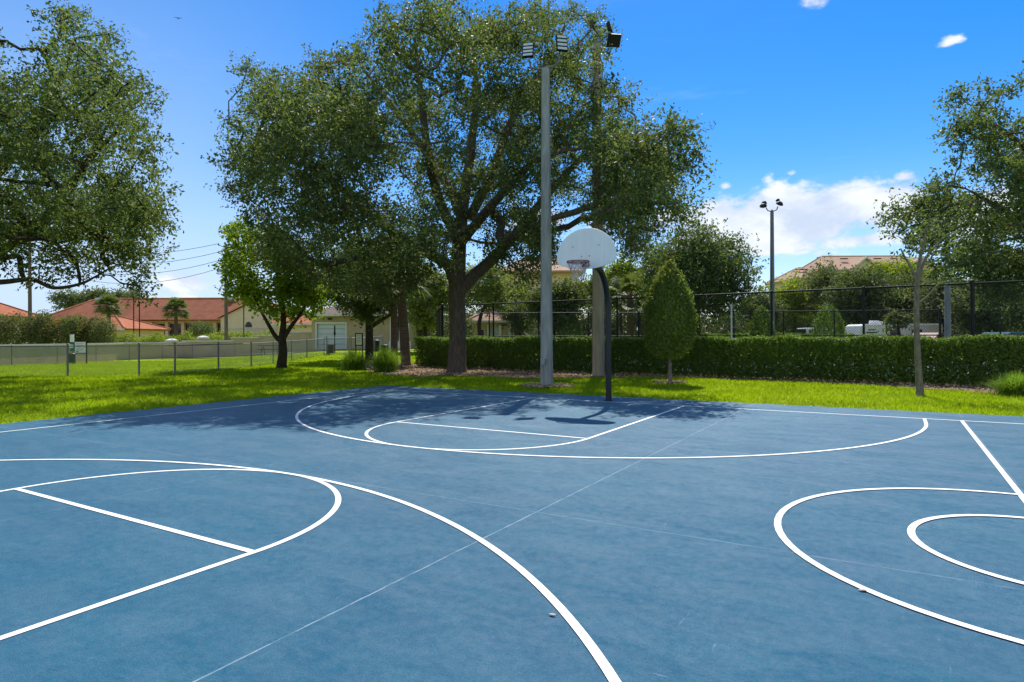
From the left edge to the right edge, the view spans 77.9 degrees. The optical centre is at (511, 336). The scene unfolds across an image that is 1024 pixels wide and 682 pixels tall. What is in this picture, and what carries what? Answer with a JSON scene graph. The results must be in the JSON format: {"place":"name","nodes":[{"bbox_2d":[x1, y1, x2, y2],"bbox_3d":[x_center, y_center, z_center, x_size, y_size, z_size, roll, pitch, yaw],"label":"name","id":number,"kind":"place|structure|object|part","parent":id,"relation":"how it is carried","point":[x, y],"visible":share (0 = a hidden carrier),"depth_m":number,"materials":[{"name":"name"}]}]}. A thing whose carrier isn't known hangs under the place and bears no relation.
{"place":"outdoors","nodes":[
{"label":"outdoors","id":0,"kind":"place"},
{"bbox_2d":[0,302,38,344],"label":"house","id":1,"kind":"structure","parent":0,"point":[6,309],"depth_m":79.13,"materials":[{"name":"pink paint"}]},
{"bbox_2d":[57,315,170,343],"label":"house","id":2,"kind":"structure","parent":0,"point":[125,325],"depth_m":79.86,"materials":[{"name":"pink paint"}]},
{"bbox_2d":[0,348,1023,423],"bbox_3d":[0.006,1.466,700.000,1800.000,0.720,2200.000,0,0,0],"label":"ground","id":3,"kind":"structure","parent":0,"point":[338,379],"depth_m":17.61,"materials":[{"name":"green plant"}]},
{"bbox_2d":[0,309,50,344],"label":"shrub","id":4,"kind":"object","parent":3,"relation":"on","point":[7,332],"visible":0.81,"depth_m":55.62,"materials":[{"name":"green plant"}]},
{"bbox_2d":[24,242,31,343],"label":"utility pole","id":5,"kind":"object","parent":3,"relation":"on","point":[30,300],"visible":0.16,"depth_m":77.87,"materials":[{"name":"brown wood"}]},
{"bbox_2d":[28,253,215,273],"bbox_3d":[-43.879,-8.480,68.902,36.956,4.109,0.041,0,0,29],"label":"power line","id":6,"kind":"object","parent":5,"relation":"attached to","point":[159,272],"visible":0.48,"depth_m":63.48,"materials":[{"name":"metal"}]},
{"bbox_2d":[28,246,217,263],"bbox_3d":[-43.883,-9.376,68.902,36.955,3.916,0.041,0,0,29],"label":"power line","id":7,"kind":"object","parent":5,"relation":"attached to","point":[163,262],"visible":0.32,"depth_m":62.55,"materials":[{"name":"metal"}]},
{"bbox_2d":[33,262,215,283],"bbox_3d":[-43.876,-7.622,68.902,36.956,4.323,0.041,0,0,29],"label":"power line","id":8,"kind":"object","parent":5,"relation":"attached to","point":[153,282],"visible":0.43,"depth_m":63.80,"materials":[{"name":"metal"}]},
{"bbox_2d":[30,309,86,343],"bbox_3d":[-40.961,-0.258,57.043,5.351,4.520,4.232,0,0,0],"label":"shrub","id":9,"kind":"object","parent":3,"relation":"on","point":[64,328],"visible":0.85,"depth_m":56.27,"materials":[{"name":"green plant"}]},
{"bbox_2d":[45,288,85,310],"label":"tree","id":10,"kind":"object","parent":3,"relation":"on","point":[67,299],"visible":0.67,"depth_m":123.53,"materials":[{"name":"green plant"}]},
{"bbox_2d":[69,335,75,363],"bbox_3d":[-29.356,0.899,42.251,0.480,2.025,0.530,0,0,0],"label":"waste station","id":11,"kind":"object","parent":3,"relation":"on","point":[72,342],"visible":0.69,"depth_m":42.38,"materials":[{"name":"metal"}]},
{"bbox_2d":[74,341,86,363],"bbox_3d":[-29.671,1.121,43.572,0.860,1.600,0.091,0,0,0],"label":"notice sign","id":12,"kind":"object","parent":3,"relation":"on","point":[77,343],"visible":0.56,"depth_m":43.53,"materials":[{"name":"white plastic"}]},
{"bbox_2d":[0,0,184,309],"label":"oak tree","id":13,"kind":"object","parent":3,"relation":"on","point":[69,216],"visible":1,"depth_m":18.60,"materials":[{"name":"green plant"}]},
{"bbox_2d":[68,313,119,342],"bbox_3d":[-38.128,-0.080,57.707,4.858,4.137,3.565,0,0,0],"label":"shrub","id":14,"kind":"object","parent":3,"relation":"on","point":[98,327],"visible":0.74,"depth_m":57.26,"materials":[{"name":"green plant"}]},
{"bbox_2d":[73,284,116,304],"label":"tree","id":15,"kind":"object","parent":3,"relation":"on","point":[90,295],"visible":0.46,"depth_m":123.92,"materials":[{"name":"green plant"}]},
{"bbox_2d":[92,293,126,328],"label":"cabbage palm","id":16,"kind":"object","parent":3,"relation":"on","point":[109,300],"visible":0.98,"depth_m":69.61,"materials":[{"name":"green plant"}]},
{"bbox_2d":[96,285,144,297],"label":"tree","id":17,"kind":"object","parent":3,"relation":"on","point":[121,293],"visible":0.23,"depth_m":126.38,"materials":[{"name":"green plant"}]},
{"bbox_2d":[132,295,134,333],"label":"lamp post","id":18,"kind":"object","parent":3,"relation":"on","point":[133,313],"visible":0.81,"depth_m":67.95,"materials":[{"name":"black metal"}]},
{"bbox_2d":[106,330,167,342],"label":"hedge","id":19,"kind":"object","parent":3,"relation":"on","point":[152,338],"visible":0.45,"depth_m":62.31,"materials":[{"name":"green plant"}]},
{"bbox_2d":[138,301,140,336],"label":"lamp post","id":20,"kind":"object","parent":3,"relation":"on","point":[139,302],"visible":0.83,"depth_m":69.96,"materials":[{"name":"black metal"}]},
{"bbox_2d":[37,297,242,343],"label":"townhouse row","id":21,"kind":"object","parent":3,"relation":"on","point":[210,310],"visible":0.27,"depth_m":94.00,"materials":[{"name":"pink paint"}]},
{"bbox_2d":[0,338,316,365],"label":"chain link fence","id":22,"kind":"object","parent":3,"relation":"on","point":[144,352],"visible":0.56,"depth_m":51.05,"materials":[{"name":"metal"}]},
{"bbox_2d":[0,338,324,375],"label":"chain link fence","id":23,"kind":"object","parent":3,"relation":"on","point":[67,346],"visible":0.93,"depth_m":26.45,"materials":[{"name":"metal"}]},
{"bbox_2d":[0,331,339,364],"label":"perimeter wall","id":24,"kind":"structure","parent":3,"relation":"on","point":[292,336],"depth_m":54.20,"materials":[{"name":"paint"}]},
{"bbox_2d":[160,296,190,337],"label":"cabbage palm","id":25,"kind":"object","parent":3,"relation":"on","point":[174,304],"visible":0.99,"depth_m":71.77,"materials":[{"name":"green plant"}]},
{"bbox_2d":[164,329,223,341],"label":"hedge","id":26,"kind":"object","parent":3,"relation":"on","point":[184,337],"visible":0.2,"depth_m":65.77,"materials":[{"name":"green plant"}]},
{"bbox_2d":[189,319,215,335],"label":"shrub","id":27,"kind":"object","parent":3,"relation":"on","point":[203,330],"visible":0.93,"depth_m":70.97,"materials":[{"name":"green plant"}]},
{"bbox_2d":[218,243,227,339],"bbox_3d":[-27.358,-3.344,59.991,0.912,10.898,0.362,0,0,0],"label":"utility pole","id":28,"kind":"object","parent":3,"relation":"on","point":[225,320],"visible":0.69,"depth_m":59.88,"materials":[{"name":"brown wood"}]},
{"bbox_2d":[208,328,271,339],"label":"hedge","id":29,"kind":"object","parent":3,"relation":"on","point":[232,334],"visible":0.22,"depth_m":67.89,"materials":[{"name":"green plant"}]},
{"bbox_2d":[243,300,243,336],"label":"lamp post","id":30,"kind":"object","parent":3,"relation":"on","point":[243,321],"visible":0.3,"depth_m":65.95,"materials":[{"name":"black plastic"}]},
{"bbox_2d":[217,303,277,336],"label":"house","id":31,"kind":"structure","parent":3,"relation":"on","point":[256,325],"depth_m":84.00,"materials":[{"name":"beige paint"}]},
{"bbox_2d":[257,345,277,354],"bbox_3d":[-19.036,1.097,50.000,1.750,0.789,1.510,0,0,-9],"label":"picnic table","id":32,"kind":"object","parent":3,"relation":"on","point":[269,349],"visible":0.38,"depth_m":49.56,"materials":[{"name":"grey metal"}]},
{"bbox_2d":[208,216,337,367],"bbox_3d":[-11.548,-2.230,30.965,5.825,7.762,7.325,0,0,-23],"label":"maple tree","id":33,"kind":"object","parent":3,"relation":"on","point":[250,291],"visible":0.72,"depth_m":29.58,"materials":[{"name":"green plant"}]},
{"bbox_2d":[270,316,311,334],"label":"house","id":34,"kind":"structure","parent":3,"relation":"on","point":[307,323],"depth_m":80.00,"materials":[{"name":"beige paint"}]},
{"bbox_2d":[327,325,335,353],"bbox_3d":[-13.260,0.246,46.500,0.700,2.100,0.400,0,0,0],"label":"water hydrant post","id":35,"kind":"object","parent":3,"relation":"on","point":[332,346],"visible":0.64,"depth_m":46.36,"materials":[{"name":"black metal"}]},
{"bbox_2d":[326,335,349,354],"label":"chain link gate","id":36,"kind":"structure","parent":3,"relation":"on","point":[348,346],"depth_m":45.87,"materials":[{"name":"metal"}]},
{"bbox_2d":[339,348,371,370],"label":"fountain grass","id":37,"kind":"object","parent":3,"relation":"on","point":[352,361],"depth_m":28.57,"materials":[{"name":"green plant"}]},
{"bbox_2d":[355,333,362,355],"bbox_3d":[-9.896,0.612,40.986,0.500,1.646,0.087,0,0,0],"label":"notice sign","id":38,"kind":"object","parent":3,"relation":"on","point":[358,339],"visible":0.92,"depth_m":40.95,"materials":[{"name":"white plastic"}]},
{"bbox_2d":[316,238,413,359],"bbox_3d":[-8.987,-2.437,38.813,7.186,8.028,9.227,0,0,0],"label":"oak tree","id":39,"kind":"object","parent":3,"relation":"on","point":[361,313],"visible":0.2,"depth_m":37.23,"materials":[{"name":"green plant"}]},
{"bbox_2d":[351,336,382,352],"bbox_3d":[-10.855,0.644,49.175,0.755,1.486,5.683,0,0,12],"label":"chain link fence","id":40,"kind":"object","parent":3,"relation":"on","point":[363,344],"visible":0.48,"depth_m":47.27,"materials":[{"name":"metal"}]},
{"bbox_2d":[312,305,422,348],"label":"garage shed","id":41,"kind":"structure","parent":3,"relation":"on","point":[344,327],"depth_m":55.00,"materials":[{"name":"paint"}]},
{"bbox_2d":[317,324,344,348],"bbox_3d":[-15.694,0.026,55.160,2.480,2.206,0.060,0,0,0],"label":"garage door","id":42,"kind":"structure","parent":41,"relation":"in","point":[323,330],"depth_m":55.13,"materials":[{"name":"paint"}]},
{"bbox_2d":[373,339,379,350],"bbox_3d":[-10.755,0.721,50.000,0.648,0.950,0.648,0,0,0],"label":"rubbish bin","id":43,"kind":"object","parent":3,"relation":"on","point":[376,344],"visible":0.74,"depth_m":49.75,"materials":[{"name":"black plastic"}]},
{"bbox_2d":[360,264,418,360],"bbox_3d":[-6.675,-1.959,36.355,4.352,7.133,4.157,0,0,41],"label":"palm tree","id":44,"kind":"object","parent":3,"relation":"on","point":[394,328],"visible":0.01,"depth_m":36.33,"materials":[{"name":"brown plant"}]},
{"bbox_2d":[406,305,433,346],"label":"tree","id":45,"kind":"object","parent":3,"relation":"on","point":[421,333],"visible":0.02,"depth_m":59.45,"materials":[{"name":"green plant"}]},
{"bbox_2d":[397,259,448,336],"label":"tree","id":46,"kind":"object","parent":3,"relation":"on","point":[421,309],"visible":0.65,"depth_m":48.84,"materials":[{"name":"green plant"}]},
{"bbox_2d":[421,314,477,347],"bbox_3d":[-6.939,-0.261,62.043,7.434,4.801,3.003,0,0,0],"label":"shrub","id":47,"kind":"object","parent":3,"relation":"on","point":[434,332],"visible":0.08,"depth_m":61.69,"materials":[{"name":"green plant"}]},
{"bbox_2d":[448,252,517,345],"bbox_3d":[-2.830,-3.299,60.037,7.159,9.522,6.997,0,0,0],"label":"tree","id":48,"kind":"object","parent":3,"relation":"on","point":[482,289],"visible":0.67,"depth_m":58.68,"materials":[{"name":"green plant"}]},
{"bbox_2d":[466,308,512,343],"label":"clubhouse","id":49,"kind":"structure","parent":3,"relation":"on","point":[491,326],"depth_m":66.00,"materials":[{"name":"paint"}]},
{"bbox_2d":[491,328,498,335],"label":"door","id":50,"kind":"structure","parent":49,"relation":"in","point":[492,328],"depth_m":65.94,"materials":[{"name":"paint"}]},
{"bbox_2d":[487,275,534,308],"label":"tree","id":51,"kind":"object","parent":3,"relation":"on","point":[519,292],"visible":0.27,"depth_m":70.46,"materials":[{"name":"green plant"}]},
{"bbox_2d":[0,385,1023,681],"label":"basketball court","id":52,"kind":"object","parent":3,"relation":"on","point":[402,535],"visible":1,"depth_m":4.60,"materials":[{"name":"concrete"}]},
{"bbox_2d":[557,228,616,400],"bbox_3d":[1.659,-0.386,13.834,1.336,3.850,1.735,0,0,0],"label":"basketball hoop","id":53,"kind":"object","parent":52,"relation":"on","point":[588,248],"visible":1,"depth_m":13.60,"materials":[{"name":"black paint"}]},
{"bbox_2d":[498,297,539,347],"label":"tree","id":54,"kind":"object","parent":3,"relation":"on","point":[518,322],"visible":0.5,"depth_m":64.91,"materials":[{"name":"green plant"}]},
{"bbox_2d":[501,258,583,337],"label":"apartment building","id":55,"kind":"structure","parent":3,"relation":"on","point":[560,272],"depth_m":92.50,"materials":[{"name":"paint"}]},
{"bbox_2d":[522,34,567,385],"bbox_3d":[0.992,-3.660,18.805,1.352,10.504,0.455,0,0,0],"label":"floodlight pole","id":56,"kind":"object","parent":3,"relation":"on","point":[546,357],"visible":0.98,"depth_m":18.71,"materials":[{"name":"concrete"}]},
{"bbox_2d":[514,273,591,335],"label":"tree","id":57,"kind":"object","parent":3,"relation":"on","point":[563,290],"visible":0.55,"depth_m":45.02,"materials":[{"name":"green plant"}]},
{"bbox_2d":[556,311,582,347],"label":"conical shrub","id":58,"kind":"object","parent":3,"relation":"on","point":[570,330],"visible":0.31,"depth_m":44.55,"materials":[{"name":"green plant"}]},
{"bbox_2d":[527,313,640,347],"bbox_3d":[7.408,-0.180,61.950,12.249,4.486,2.986,0,0,0],"label":"shrub","id":59,"kind":"object","parent":3,"relation":"on","point":[612,326],"visible":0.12,"depth_m":61.76,"materials":[{"name":"green plant"}]},
{"bbox_2d":[567,264,622,325],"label":"tree","id":60,"kind":"object","parent":3,"relation":"on","point":[587,284],"visible":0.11,"depth_m":62.72,"materials":[{"name":"green plant"}]},
{"bbox_2d":[604,254,645,335],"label":"tree","id":61,"kind":"object","parent":3,"relation":"on","point":[622,269],"visible":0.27,"depth_m":57.06,"materials":[{"name":"green plant"}]},
{"bbox_2d":[604,271,648,352],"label":"palm tree","id":62,"kind":"object","parent":3,"relation":"on","point":[620,286],"visible":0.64,"depth_m":49.57,"materials":[{"name":"green plant"}]},
{"bbox_2d":[622,270,648,333],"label":"palm tree","id":63,"kind":"object","parent":3,"relation":"on","point":[638,303],"visible":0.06,"depth_m":52.76,"materials":[{"name":"green plant"}]},
{"bbox_2d":[641,259,699,381],"bbox_3d":[4.947,-0.425,19.899,1.807,4.016,1.835,0,0,0],"label":"conical shrub","id":64,"kind":"object","parent":3,"relation":"on","point":[667,335],"visible":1,"depth_m":19.48,"materials":[{"name":"green plant"}]},
{"bbox_2d":[365,362,1023,396],"bbox_3d":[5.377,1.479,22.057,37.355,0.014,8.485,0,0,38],"label":"mulch bed","id":65,"kind":"object","parent":3,"relation":"on","point":[772,379],"visible":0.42,"depth_m":23.73,"materials":[{"name":"brown wood"}]},
{"bbox_2d":[365,344,403,372],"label":"fountain grass","id":66,"kind":"object","parent":65,"relation":"on","point":[384,361],"depth_m":26.84,"materials":[{"name":"green plant"}]},
{"bbox_2d":[359,255,435,365],"bbox_3d":[-6.170,-1.621,33.275,4.443,6.484,4.640,0,0,0],"label":"palm tree","id":67,"kind":"object","parent":65,"relation":"on","point":[405,356],"visible":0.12,"depth_m":32.98,"materials":[{"name":"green plant"}]},
{"bbox_2d":[200,0,721,372],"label":"oak tree","id":68,"kind":"object","parent":65,"relation":"on","point":[359,122],"visible":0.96,"depth_m":20.72,"materials":[{"name":"green plant"}]},
{"bbox_2d":[592,21,621,375],"bbox_3d":[3.561,-5.160,23.884,1.123,13.484,0.560,0,0,0],"label":"floodlight pole","id":69,"kind":"object","parent":65,"relation":"on","point":[598,358],"visible":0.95,"depth_m":23.76,"materials":[{"name":"beige concrete"}]},
{"bbox_2d":[413,333,1023,386],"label":"hedge","id":70,"kind":"object","parent":65,"relation":"on","point":[789,350],"visible":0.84,"depth_m":21.33,"materials":[{"name":"green plant"}]},
{"bbox_2d":[970,369,1023,395],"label":"fountain grass","id":71,"kind":"object","parent":65,"relation":"on","point":[1009,385],"depth_m":15.58,"materials":[{"name":"green plant"}]},
{"bbox_2d":[652,313,750,337],"bbox_3d":[16.473,0.006,56.031,9.875,4.051,3.120,0,0,0],"label":"shrub","id":72,"kind":"object","parent":3,"relation":"on","point":[713,330],"visible":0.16,"depth_m":55.61,"materials":[{"name":"green plant"}]},
{"bbox_2d":[631,211,773,334],"bbox_3d":[12.693,-3.596,44.107,9.430,10.380,9.639,0,0,0],"label":"tree","id":73,"kind":"object","parent":3,"relation":"on","point":[706,266],"visible":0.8,"depth_m":42.30,"materials":[{"name":"green plant"}]},
{"bbox_2d":[429,303,1023,335],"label":"woods","id":74,"kind":"object","parent":3,"relation":"on","point":[473,310],"visible":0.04,"depth_m":105.67,"materials":[{"name":"green plant"}]},
{"bbox_2d":[436,279,1023,370],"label":"tall tennis fence","id":75,"kind":"object","parent":3,"relation":"on","point":[440,327],"visible":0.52,"depth_m":22.89,"materials":[{"name":"black metal"}]},
{"bbox_2d":[622,332,854,352],"bbox_3d":[18.055,0.531,50.683,18.280,1.802,1.377,0,0,5],"label":"hedge","id":76,"kind":"object","parent":3,"relation":"on","point":[704,333],"visible":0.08,"depth_m":50.38,"materials":[{"name":"green plant"}]},
{"bbox_2d":[730,288,787,331],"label":"tree","id":77,"kind":"object","parent":3,"relation":"on","point":[760,302],"visible":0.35,"depth_m":59.16,"materials":[{"name":"green plant"}]},
{"bbox_2d":[748,304,775,354],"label":"conical shrub","id":78,"kind":"object","parent":3,"relation":"on","point":[763,320],"visible":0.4,"depth_m":43.62,"materials":[{"name":"green plant"}]},
{"bbox_2d":[760,198,782,334],"bbox_3d":[18.411,-4.184,45.056,1.653,11.287,0.736,0,0,0],"label":"lamp mast","id":79,"kind":"object","parent":3,"relation":"on","point":[764,205],"visible":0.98,"depth_m":44.89,"materials":[{"name":"metal"}]},
{"bbox_2d":[766,267,809,329],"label":"apartment building","id":80,"kind":"structure","parent":3,"relation":"on","point":[800,273],"depth_m":128.59,"materials":[{"name":"paint"}]},
{"bbox_2d":[758,269,822,331],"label":"tree","id":81,"kind":"object","parent":3,"relation":"on","point":[793,284],"visible":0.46,"depth_m":64.77,"materials":[{"name":"green plant"}]},
{"bbox_2d":[743,314,854,334],"bbox_3d":[29.378,-0.201,63.999,12.605,4.467,3.171,0,0,0],"label":"shrub","id":82,"kind":"object","parent":3,"relation":"on","point":[795,326],"visible":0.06,"depth_m":63.78,"materials":[{"name":"green plant"}]},
{"bbox_2d":[810,303,846,337],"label":"conical shrub","id":83,"kind":"object","parent":3,"relation":"on","point":[824,320],"visible":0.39,"depth_m":46.60,"materials":[{"name":"green plant"}]},
{"bbox_2d":[796,252,872,324],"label":"tree","id":84,"kind":"object","parent":3,"relation":"on","point":[817,279],"visible":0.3,"depth_m":61.70,"materials":[{"name":"green plant"}]},
{"bbox_2d":[818,260,906,326],"bbox_3d":[30.919,-2.684,56.224,6.911,8.293,7.426,0,0,35],"label":"tree","id":85,"kind":"object","parent":3,"relation":"on","point":[856,279],"visible":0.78,"depth_m":54.84,"materials":[{"name":"green plant"}]},
{"bbox_2d":[802,255,938,324],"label":"apartment building","id":86,"kind":"structure","parent":3,"relation":"on","point":[848,261],"depth_m":121.63,"materials":[{"name":"paint"}]},
{"bbox_2d":[855,255,931,306],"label":"tree","id":87,"kind":"object","parent":3,"relation":"on","point":[893,268],"visible":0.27,"depth_m":64.22,"materials":[{"name":"green plant"}]},
{"bbox_2d":[845,321,942,349],"bbox_3d":[29.384,0.021,49.990,7.643,2.509,2.420,0,0,0],"label":"travel trailer","id":88,"kind":"object","parent":3,"relation":"on","point":[924,329],"visible":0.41,"depth_m":48.80,"materials":[{"name":"white paint"}]},
{"bbox_2d":[878,307,920,353],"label":"sapling","id":89,"kind":"object","parent":3,"relation":"on","point":[899,317],"visible":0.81,"depth_m":23.88,"materials":[{"name":"green plant"}]},
{"bbox_2d":[879,267,956,323],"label":"tree","id":90,"kind":"object","parent":3,"relation":"on","point":[907,281],"visible":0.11,"depth_m":57.10,"materials":[{"name":"green plant"}]},
{"bbox_2d":[884,209,972,396],"bbox_3d":[10.273,-0.765,15.538,1.700,4.651,1.479,0,0,-36],"label":"young tree","id":91,"kind":"object","parent":3,"relation":"on","point":[917,346],"visible":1,"depth_m":15.57,"materials":[{"name":"green plant"}]},
{"bbox_2d":[912,333,952,337],"bbox_3d":[30.770,0.491,46.005,4.420,1.499,1.840,0,0,-30],"label":"parked car","id":92,"kind":"object","parent":3,"relation":"on","point":[933,334],"visible":0.09,"depth_m":44.85,"materials":[{"name":"paint"}]},
{"bbox_2d":[900,273,967,334],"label":"tree","id":93,"kind":"object","parent":3,"relation":"on","point":[931,302],"visible":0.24,"depth_m":51.52,"materials":[{"name":"green plant"}]},
{"bbox_2d":[847,320,1022,333],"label":"shrub","id":94,"kind":"object","parent":3,"relation":"on","point":[955,331],"visible":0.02,"depth_m":59.55,"materials":[{"name":"green plant"}]},
{"bbox_2d":[866,60,1023,335],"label":"oak tree","id":95,"kind":"object","parent":3,"relation":"on","point":[990,259],"visible":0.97,"depth_m":23.52,"materials":[{"name":"green plant"}]},
{"bbox_2d":[944,217,950,336],"bbox_3d":[24.064,-2.866,35.000,1.060,8.730,0.322,0,0,0],"label":"lamp mast","id":96,"kind":"object","parent":3,"relation":"on","point":[946,306],"visible":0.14,"depth_m":34.88,"materials":[{"name":"metal"}]},
{"bbox_2d":[927,276,1022,334],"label":"tree","id":97,"kind":"object","parent":3,"relation":"on","point":[986,319],"visible":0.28,"depth_m":45.48,"materials":[{"name":"green plant"}]},
{"bbox_2d":[978,332,1023,352],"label":"parked car","id":98,"kind":"object","parent":3,"relation":"on","point":[1004,333],"visible":0.09,"depth_m":39.04,"materials":[{"name":"grey paint"}]},
{"bbox_2d":[1001,282,1023,331],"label":"tree","id":99,"kind":"object","parent":3,"relation":"on","point":[1017,315],"visible":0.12,"depth_m":44.55,"materials":[{"name":"green plant"}]},
{"bbox_2d":[0,0,1023,332],"label":"sky","id":100,"kind":"structure","parent":0,"point":[822,108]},
{"bbox_2d":[531,359,996,379],"bbox_3d":[14.673,1.422,33.764,37.184,0.055,21.219,0,0,34],"label":"tennis court","id":101,"kind":"object","parent":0,"point":[858,359],"depth_m":30.47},
{"bbox_2d":[730,304,731,363],"bbox_3d":[10.048,0.026,29.000,0.083,2.960,0.083,0,0,-22],"label":"net post","id":102,"kind":"object","parent":101,"relation":"on","point":[731,321],"visible":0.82,"depth_m":28.97,"materials":[{"name":"black metal"}]},
{"bbox_2d":[443,308,1023,357],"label":"tall tennis fence","id":103,"kind":"object","parent":101,"relation":"on","point":[814,335],"visible":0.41,"depth_m":38.72,"materials":[{"name":"black metal"}]},
{"bbox_2d":[796,328,827,333],"bbox_3d":[27.302,0.225,58.000,1.940,1.949,4.840,0,0,10],"label":"parked van","id":104,"kind":"object","parent":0,"point":[803,331],"visible":0.03,"depth_m":56.73,"materials":[{"name":"white paint"}]},
{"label":"windows","id":105,"kind":"part","parent":104,"relation":"part of","materials":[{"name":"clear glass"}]}
]}

